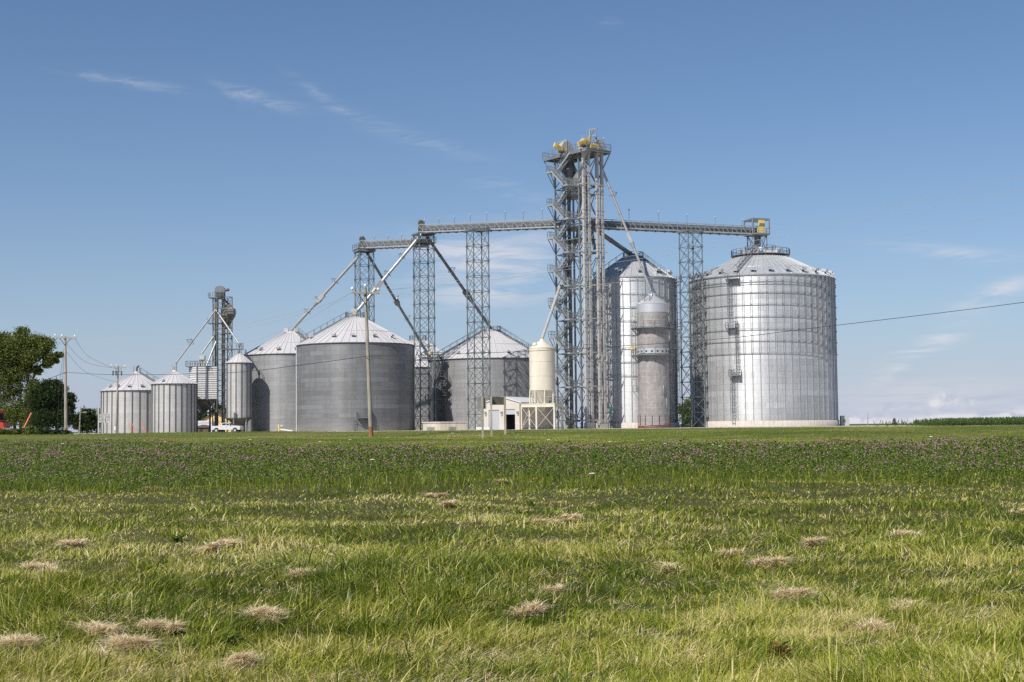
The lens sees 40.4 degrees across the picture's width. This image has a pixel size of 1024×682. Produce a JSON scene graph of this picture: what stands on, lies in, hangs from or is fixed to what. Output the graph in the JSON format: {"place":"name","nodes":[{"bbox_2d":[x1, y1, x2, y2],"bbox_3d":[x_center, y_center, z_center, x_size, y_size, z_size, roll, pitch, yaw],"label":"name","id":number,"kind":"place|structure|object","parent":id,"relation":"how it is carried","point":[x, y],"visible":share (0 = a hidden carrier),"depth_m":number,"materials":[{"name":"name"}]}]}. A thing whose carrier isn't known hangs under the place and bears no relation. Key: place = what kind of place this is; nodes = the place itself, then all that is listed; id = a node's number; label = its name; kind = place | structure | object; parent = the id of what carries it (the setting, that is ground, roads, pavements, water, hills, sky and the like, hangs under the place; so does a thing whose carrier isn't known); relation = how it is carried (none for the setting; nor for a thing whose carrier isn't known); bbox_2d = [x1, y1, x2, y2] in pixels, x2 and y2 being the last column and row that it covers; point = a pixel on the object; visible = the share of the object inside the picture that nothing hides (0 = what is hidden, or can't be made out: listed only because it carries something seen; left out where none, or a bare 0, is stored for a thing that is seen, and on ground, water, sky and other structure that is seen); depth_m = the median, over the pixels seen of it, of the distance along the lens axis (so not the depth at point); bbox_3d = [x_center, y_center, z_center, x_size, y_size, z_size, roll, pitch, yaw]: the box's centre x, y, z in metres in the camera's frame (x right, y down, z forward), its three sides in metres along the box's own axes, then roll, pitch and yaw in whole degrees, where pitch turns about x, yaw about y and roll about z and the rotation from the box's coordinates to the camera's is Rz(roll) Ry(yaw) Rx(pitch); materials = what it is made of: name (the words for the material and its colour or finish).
{"place":"outdoors","nodes":[
{"label":"outdoors","id":0,"kind":"place"},
{"bbox_2d":[198,425,208,431],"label":"brown shed","id":1,"kind":"structure","parent":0,"point":[203,428],"depth_m":290.16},
{"bbox_2d":[200,412,242,431],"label":"yellow building","id":2,"kind":"structure","parent":0,"point":[207,418],"depth_m":344.49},
{"bbox_2d":[278,424,292,430],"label":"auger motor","id":3,"kind":"object","parent":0,"point":[279,426],"visible":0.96,"depth_m":274.36,"materials":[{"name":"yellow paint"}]},
{"bbox_2d":[422,421,467,430],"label":"pit house","id":4,"kind":"structure","parent":0,"point":[433,426],"depth_m":230.26,"materials":[{"name":"metal"}]},
{"bbox_2d":[0,423,1023,681],"bbox_3d":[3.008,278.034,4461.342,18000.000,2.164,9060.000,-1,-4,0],"label":"ground","id":5,"kind":"structure","parent":0,"point":[230,495],"depth_m":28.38,"materials":[{"name":"green plant"}]},
{"bbox_2d":[0,409,12,429],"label":"red truck","id":6,"kind":"object","parent":5,"relation":"on","point":[3,423],"visible":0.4,"depth_m":159.90,"materials":[{"name":"paint"}]},
{"bbox_2d":[0,427,12,434],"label":"bush","id":7,"kind":"object","parent":5,"relation":"on","point":[4,429],"visible":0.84,"depth_m":153.03,"materials":[{"name":"green plant"}]},
{"bbox_2d":[2,428,30,434],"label":"bush","id":8,"kind":"object","parent":5,"relation":"on","point":[16,431],"visible":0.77,"depth_m":152.93,"materials":[{"name":"green plant"}]},
{"bbox_2d":[20,425,38,434],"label":"bush","id":9,"kind":"object","parent":5,"relation":"on","point":[30,429],"visible":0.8,"depth_m":153.07,"materials":[{"name":"green plant"}]},
{"bbox_2d":[0,326,63,429],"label":"deciduous tree","id":10,"kind":"object","parent":5,"relation":"on","point":[22,349],"visible":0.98,"depth_m":177.53,"materials":[{"name":"green plant"}]},
{"bbox_2d":[33,427,56,434],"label":"bush","id":11,"kind":"object","parent":5,"relation":"on","point":[45,431],"visible":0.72,"depth_m":152.87,"materials":[{"name":"green plant"}]},
{"bbox_2d":[35,586,58,600],"bbox_3d":[-4.296,2.345,12.793,0.282,0.143,0.391,2,-5,-38],"label":"weed plant","id":12,"kind":"object","parent":5,"relation":"on","point":[52,589],"visible":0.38,"depth_m":12.80,"materials":[{"name":"green plant"}]},
{"bbox_2d":[20,377,79,429],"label":"deciduous tree","id":13,"kind":"object","parent":5,"relation":"on","point":[46,409],"visible":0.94,"depth_m":171.39,"materials":[{"name":"green plant"}]},
{"bbox_2d":[52,428,73,434],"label":"bush","id":14,"kind":"object","parent":5,"relation":"on","point":[61,432],"visible":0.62,"depth_m":153.29,"materials":[{"name":"green plant"}]},
{"bbox_2d":[54,334,74,429],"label":"utility pole","id":15,"kind":"object","parent":5,"relation":"on","point":[65,384],"visible":0.88,"depth_m":161.95,"materials":[{"name":"brown wood"}]},
{"bbox_2d":[7,372,64,385],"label":"cable","id":16,"kind":"object","parent":15,"relation":"attached to","point":[32,383],"visible":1,"depth_m":167.71,"materials":[{"name":"black rubber"}]},
{"bbox_2d":[58,294,347,344],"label":"power line","id":17,"kind":"object","parent":15,"relation":"attached to","point":[219,344],"visible":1,"depth_m":133.76,"materials":[{"name":"metal"}]},
{"bbox_2d":[67,356,366,374],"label":"cable","id":18,"kind":"object","parent":15,"relation":"attached to","point":[228,372],"visible":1,"depth_m":121.17,"materials":[{"name":"black rubber"}]},
{"bbox_2d":[79,291,376,337],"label":"power line","id":19,"kind":"object","parent":15,"relation":"attached to","point":[235,325],"visible":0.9,"depth_m":130.36,"materials":[{"name":"metal"}]},
{"bbox_2d":[72,411,90,433],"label":"deciduous tree","id":20,"kind":"object","parent":5,"relation":"on","point":[84,422],"visible":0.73,"depth_m":329.46,"materials":[{"name":"green plant"}]},
{"bbox_2d":[79,407,84,433],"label":"thin pole","id":21,"kind":"object","parent":5,"relation":"on","point":[79,419],"visible":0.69,"depth_m":299.57,"materials":[{"name":"grey wood"}]},
{"bbox_2d":[81,405,97,433],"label":"deciduous tree","id":22,"kind":"object","parent":5,"relation":"on","point":[93,420],"visible":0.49,"depth_m":336.94,"materials":[{"name":"green plant"}]},
{"bbox_2d":[93,409,99,432],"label":"deciduous tree","id":23,"kind":"object","parent":5,"relation":"on","point":[95,429],"visible":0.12,"depth_m":345.12,"materials":[{"name":"green plant"}]},
{"bbox_2d":[96,408,101,433],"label":"road sign","id":24,"kind":"object","parent":5,"relation":"on","point":[98,411],"visible":0.82,"depth_m":164.88,"materials":[{"name":"metal"}]},
{"bbox_2d":[99,414,109,432],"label":"route sign","id":25,"kind":"object","parent":5,"relation":"on","point":[103,418],"visible":0.96,"depth_m":204.62,"materials":[{"name":"metal"}]},
{"bbox_2d":[111,364,125,433],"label":"utility pole","id":26,"kind":"object","parent":5,"relation":"on","point":[117,374],"visible":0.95,"depth_m":239.75,"materials":[{"name":"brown wood"}]},
{"bbox_2d":[100,365,157,433],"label":"grain bin","id":27,"kind":"object","parent":5,"relation":"on","point":[134,399],"visible":0.58,"depth_m":285.38,"materials":[{"name":"metal"}]},
{"bbox_2d":[151,362,197,432],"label":"grain bin","id":28,"kind":"object","parent":5,"relation":"on","point":[173,403],"visible":0.89,"depth_m":271.19,"materials":[{"name":"metal"}]},
{"bbox_2d":[167,533,185,542],"bbox_3d":[-4.779,2.809,19.818,0.250,0.134,0.337,-1,-4,0],"label":"weed plant","id":29,"kind":"object","parent":5,"relation":"on","point":[178,537],"visible":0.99,"depth_m":19.82,"materials":[{"name":"green plant"}]},
{"bbox_2d":[198,410,206,420],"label":"deciduous tree","id":30,"kind":"object","parent":5,"relation":"on","point":[201,416],"visible":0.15,"depth_m":368.10,"materials":[{"name":"green plant"}]},
{"bbox_2d":[189,356,217,431],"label":"overhead bin","id":31,"kind":"object","parent":5,"relation":"on","point":[207,394],"visible":0.88,"depth_m":281.59,"materials":[{"name":"metal"}]},
{"bbox_2d":[198,421,214,431],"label":"white trailer","id":32,"kind":"object","parent":5,"relation":"on","point":[203,422],"visible":0.25,"depth_m":323.27,"materials":[{"name":"paint"}]},
{"bbox_2d":[185,292,243,431],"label":"elevator tower","id":33,"kind":"structure","parent":5,"relation":"on","point":[227,348],"depth_m":283.44,"materials":[{"name":"metal"}]},
{"bbox_2d":[176,309,215,362],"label":"grain spout","id":34,"kind":"object","parent":33,"relation":"attached to","point":[196,335],"visible":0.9,"depth_m":279.07,"materials":[{"name":"metal"}]},
{"bbox_2d":[201,332,216,352],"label":"grain spout","id":35,"kind":"object","parent":33,"relation":"attached to","point":[209,342],"visible":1,"depth_m":283.05,"materials":[{"name":"metal"}]},
{"bbox_2d":[205,341,216,365],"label":"grain spout","id":36,"kind":"object","parent":33,"relation":"attached to","point":[211,353],"visible":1,"depth_m":282.09,"materials":[{"name":"metal"}]},
{"bbox_2d":[216,310,238,342],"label":"grain spout","id":37,"kind":"object","parent":33,"relation":"attached to","point":[222,319],"visible":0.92,"depth_m":281.91,"materials":[{"name":"metal"}]},
{"bbox_2d":[221,299,235,328],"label":"grain cleaner","id":38,"kind":"object","parent":33,"relation":"on","point":[230,316],"visible":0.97,"depth_m":284.01,"materials":[{"name":"metal"}]},
{"bbox_2d":[207,403,225,415],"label":"deciduous tree","id":39,"kind":"object","parent":5,"relation":"on","point":[218,408],"visible":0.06,"depth_m":369.73,"materials":[{"name":"green plant"}]},
{"bbox_2d":[214,286,229,431],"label":"bucket elevator","id":40,"kind":"object","parent":5,"relation":"on","point":[222,289],"visible":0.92,"depth_m":283.48,"materials":[{"name":"metal"}]},
{"bbox_2d":[211,423,243,431],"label":"pickup truck","id":41,"kind":"object","parent":5,"relation":"on","point":[228,426],"visible":0.79,"depth_m":262.70,"materials":[{"name":"white paint"}]},
{"bbox_2d":[217,631,243,649],"bbox_3d":[-2.114,2.243,10.399,0.180,0.141,0.398,-1,-4,0],"label":"weed plant","id":42,"kind":"object","parent":5,"relation":"on","point":[229,639],"visible":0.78,"depth_m":10.38,"materials":[{"name":"green plant"}]},
{"bbox_2d":[226,343,251,431],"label":"hopper bin","id":43,"kind":"object","parent":5,"relation":"on","point":[239,397],"visible":0.91,"depth_m":277.98,"materials":[{"name":"metal"}]},
{"bbox_2d":[243,327,307,431],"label":"grain bin","id":44,"kind":"object","parent":5,"relation":"on","point":[273,398],"visible":0.6,"depth_m":283.44,"materials":[{"name":"metal"}]},
{"bbox_2d":[290,253,361,330],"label":"grain spout","id":45,"kind":"object","parent":44,"relation":"on","point":[320,298],"visible":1,"depth_m":292.10,"materials":[{"name":"metal"}]},
{"bbox_2d":[296,309,414,431],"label":"grain bin","id":46,"kind":"object","parent":5,"relation":"on","point":[331,395],"visible":0.94,"depth_m":264.68,"materials":[{"name":"metal"}]},
{"bbox_2d":[352,243,375,322],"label":"lattice tower","id":47,"kind":"structure","parent":5,"relation":"on","point":[362,250],"depth_m":289.86,"materials":[{"name":"metal"}]},
{"bbox_2d":[366,252,417,336],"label":"grain spout","id":48,"kind":"object","parent":47,"relation":"attached to","point":[396,301],"visible":0.84,"depth_m":307.78,"materials":[{"name":"metal"}]},
{"bbox_2d":[359,234,428,249],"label":"conveyor","id":49,"kind":"object","parent":47,"relation":"on","point":[399,243],"visible":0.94,"depth_m":286.22,"materials":[{"name":"grey metal"}]},
{"bbox_2d":[351,284,379,437],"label":"utility pole","id":50,"kind":"object","parent":5,"relation":"on","point":[370,420],"visible":0.95,"depth_m":100.03,"materials":[{"name":"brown wood"}]},
{"bbox_2d":[68,288,362,336],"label":"power line","id":51,"kind":"object","parent":50,"relation":"attached to","point":[218,331],"visible":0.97,"depth_m":133.00,"materials":[{"name":"metal"}]},
{"bbox_2d":[369,210,1023,295],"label":"power line","id":52,"kind":"object","parent":50,"relation":"attached to","point":[707,268],"visible":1,"depth_m":89.38,"materials":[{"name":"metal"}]},
{"bbox_2d":[373,177,1023,286],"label":"power line","id":53,"kind":"object","parent":50,"relation":"attached to","point":[701,243],"visible":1,"depth_m":90.77,"materials":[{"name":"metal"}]},
{"bbox_2d":[390,302,1023,355],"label":"cable","id":54,"kind":"object","parent":50,"relation":"attached to","point":[715,339],"visible":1,"depth_m":88.66,"materials":[{"name":"black rubber"}]},
{"bbox_2d":[411,232,436,429],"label":"lattice tower","id":55,"kind":"structure","parent":5,"relation":"on","point":[428,332],"depth_m":279.24,"materials":[{"name":"metal"}]},
{"bbox_2d":[357,234,421,311],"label":"grain spout","id":56,"kind":"object","parent":55,"relation":"attached to","point":[379,284],"visible":0.91,"depth_m":277.36,"materials":[{"name":"metal"}]},
{"bbox_2d":[425,236,491,328],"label":"grain spout","id":57,"kind":"object","parent":55,"relation":"attached to","point":[450,270],"visible":0.73,"depth_m":286.04,"materials":[{"name":"metal"}]},
{"bbox_2d":[409,335,441,429],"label":"grain bin","id":58,"kind":"object","parent":5,"relation":"on","point":[424,417],"visible":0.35,"depth_m":311.32,"materials":[{"name":"metal"}]},
{"bbox_2d":[421,352,446,421],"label":"ladder tower","id":59,"kind":"structure","parent":5,"relation":"on","point":[441,384],"depth_m":280.23,"materials":[{"name":"metal"}]},
{"bbox_2d":[464,228,490,429],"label":"lattice tower","id":60,"kind":"structure","parent":5,"relation":"on","point":[477,230],"depth_m":268.48,"materials":[{"name":"metal"}]},
{"bbox_2d":[477,396,485,437],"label":"road sign","id":61,"kind":"object","parent":5,"relation":"on","point":[481,402],"visible":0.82,"depth_m":96.88,"materials":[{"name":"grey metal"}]},
{"bbox_2d":[476,427,489,429],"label":"concrete block","id":62,"kind":"object","parent":5,"relation":"on","point":[480,428],"depth_m":245.61,"materials":[{"name":"white concrete"}]},
{"bbox_2d":[429,325,553,429],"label":"grain bin","id":63,"kind":"object","parent":5,"relation":"on","point":[509,372],"visible":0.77,"depth_m":280.09,"materials":[{"name":"metal"}]},
{"bbox_2d":[490,396,505,434],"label":"sign","id":64,"kind":"object","parent":5,"relation":"on","point":[497,400],"visible":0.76,"depth_m":103.84,"materials":[{"name":"grey wood"}]},
{"bbox_2d":[0,478,1023,681],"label":"dry grass","id":65,"kind":"structure","parent":5,"relation":"on","point":[124,642],"depth_m":11.85,"materials":[{"name":"plant"}]},
{"bbox_2d":[0,436,1023,495],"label":"clover","id":66,"kind":"object","parent":5,"relation":"on","point":[784,446],"depth_m":46.06,"materials":[{"name":"green plant"}]},
{"bbox_2d":[0,435,1023,484],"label":"clover blossoms","id":67,"kind":"object","parent":66,"relation":"on","point":[802,444],"visible":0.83,"depth_m":59.42,"materials":[{"name":"purple plant"}]},
{"bbox_2d":[1,424,1023,456],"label":"verge grass","id":68,"kind":"structure","parent":5,"relation":"on","point":[633,436],"depth_m":94.84,"materials":[{"name":"green plant"}]},
{"bbox_2d":[484,396,551,429],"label":"shed","id":69,"kind":"structure","parent":5,"relation":"on","point":[513,412],"depth_m":247.31,"materials":[{"name":"white metal"}]},
{"bbox_2d":[489,410,498,429],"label":"roller door","id":70,"kind":"structure","parent":69,"relation":"in","point":[495,413],"depth_m":246.96,"materials":[{"name":"grey paint"}]},
{"bbox_2d":[506,409,514,413],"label":"roller door","id":71,"kind":"structure","parent":69,"relation":"in","point":[508,411],"depth_m":245.94,"materials":[{"name":"grey paint"}]},
{"bbox_2d":[506,414,514,429],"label":"doorway interior","id":72,"kind":"structure","parent":69,"relation":"in","point":[510,418],"depth_m":248.17,"materials":[{"name":"black"}]},
{"bbox_2d":[526,500,535,505],"bbox_3d":[0.392,3.362,28.900,0.261,0.128,0.540,-2,-4,18],"label":"weed plant","id":73,"kind":"object","parent":5,"relation":"on","point":[531,502],"visible":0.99,"depth_m":28.82,"materials":[{"name":"green plant"}]},
{"bbox_2d":[521,396,563,428],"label":"tank stand","id":74,"kind":"object","parent":5,"relation":"on","point":[536,405],"visible":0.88,"depth_m":241.06,"materials":[{"name":"beige paint"}]},
{"bbox_2d":[529,339,555,410],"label":"hopper tank","id":75,"kind":"object","parent":74,"relation":"on","point":[541,373],"visible":0.98,"depth_m":241.33,"materials":[{"name":"beige metal"}]},
{"bbox_2d":[553,141,574,428],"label":"bucket elevator","id":76,"kind":"object","parent":5,"relation":"on","point":[561,147],"visible":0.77,"depth_m":257.64,"materials":[{"name":"metal"}]},
{"bbox_2d":[542,128,610,428],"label":"elevator tower","id":77,"kind":"structure","parent":5,"relation":"on","point":[574,178],"depth_m":256.55,"materials":[{"name":"metal"}]},
{"bbox_2d":[418,208,562,233],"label":"conveyor","id":78,"kind":"object","parent":77,"relation":"attached to","point":[527,225],"visible":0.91,"depth_m":269.90,"materials":[{"name":"grey metal"}]},
{"bbox_2d":[540,285,561,338],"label":"grain spout","id":79,"kind":"object","parent":77,"relation":"attached to","point":[551,311],"visible":1,"depth_m":250.85,"materials":[{"name":"metal"}]},
{"bbox_2d":[593,229,634,254],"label":"grain spout","id":80,"kind":"object","parent":77,"relation":"attached to","point":[615,243],"visible":0.63,"depth_m":264.13,"materials":[{"name":"grey metal"}]},
{"bbox_2d":[599,162,652,291],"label":"grain spout","id":81,"kind":"object","parent":77,"relation":"attached to","point":[626,230],"visible":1,"depth_m":255.51,"materials":[{"name":"metal"}]},
{"bbox_2d":[577,137,594,428],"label":"bucket elevator","id":82,"kind":"object","parent":5,"relation":"on","point":[581,143],"visible":0.98,"depth_m":253.16,"materials":[{"name":"metal"}]},
{"bbox_2d":[590,139,607,428],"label":"bucket elevator","id":83,"kind":"object","parent":5,"relation":"on","point":[603,424],"visible":0.99,"depth_m":255.10,"materials":[{"name":"metal"}]},
{"bbox_2d":[592,251,682,427],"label":"grain bin","id":84,"kind":"object","parent":5,"relation":"on","point":[621,300],"visible":0.66,"depth_m":260.05,"materials":[{"name":"metal"}]},
{"bbox_2d":[630,289,674,427],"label":"grain dryer","id":85,"kind":"object","parent":5,"relation":"on","point":[651,328],"visible":0.99,"depth_m":250.91,"materials":[{"name":"metal"}]},
{"bbox_2d":[678,398,690,426],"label":"deciduous tree","id":86,"kind":"object","parent":5,"relation":"on","point":[686,415],"visible":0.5,"depth_m":328.75,"materials":[{"name":"green plant"}]},
{"bbox_2d":[677,229,705,427],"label":"lattice tower","id":87,"kind":"structure","parent":5,"relation":"on","point":[691,232],"depth_m":260.99,"materials":[{"name":"metal"}]},
{"bbox_2d":[591,209,769,249],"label":"conveyor","id":88,"kind":"object","parent":87,"relation":"on","point":[664,227],"visible":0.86,"depth_m":265.76,"materials":[{"name":"grey metal"}]},
{"bbox_2d":[688,244,838,426],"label":"grain bin","id":89,"kind":"object","parent":5,"relation":"on","point":[781,378],"visible":0.91,"depth_m":256.33,"materials":[{"name":"metal"}]},
{"bbox_2d":[767,637,799,660],"bbox_3d":[1.766,2.032,9.080,0.185,0.147,0.290,0,-4,-15],"label":"weed plant","id":90,"kind":"object","parent":5,"relation":"on","point":[779,646],"visible":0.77,"depth_m":9.10,"materials":[{"name":"green plant"}]},
{"bbox_2d":[840,416,848,425],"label":"control cabinet","id":91,"kind":"object","parent":5,"relation":"on","point":[844,420],"visible":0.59,"depth_m":264.02,"materials":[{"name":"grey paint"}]},
{"bbox_2d":[873,416,1023,425],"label":"corn leaves","id":92,"kind":"object","parent":5,"relation":"on","point":[1003,420],"visible":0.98,"depth_m":144.01,"materials":[{"name":"green plant"}]},
{"bbox_2d":[0,0,1023,431],"label":"sky","id":93,"kind":"structure","parent":0,"point":[156,156],"materials":[{"name":"blue"}]}
]}

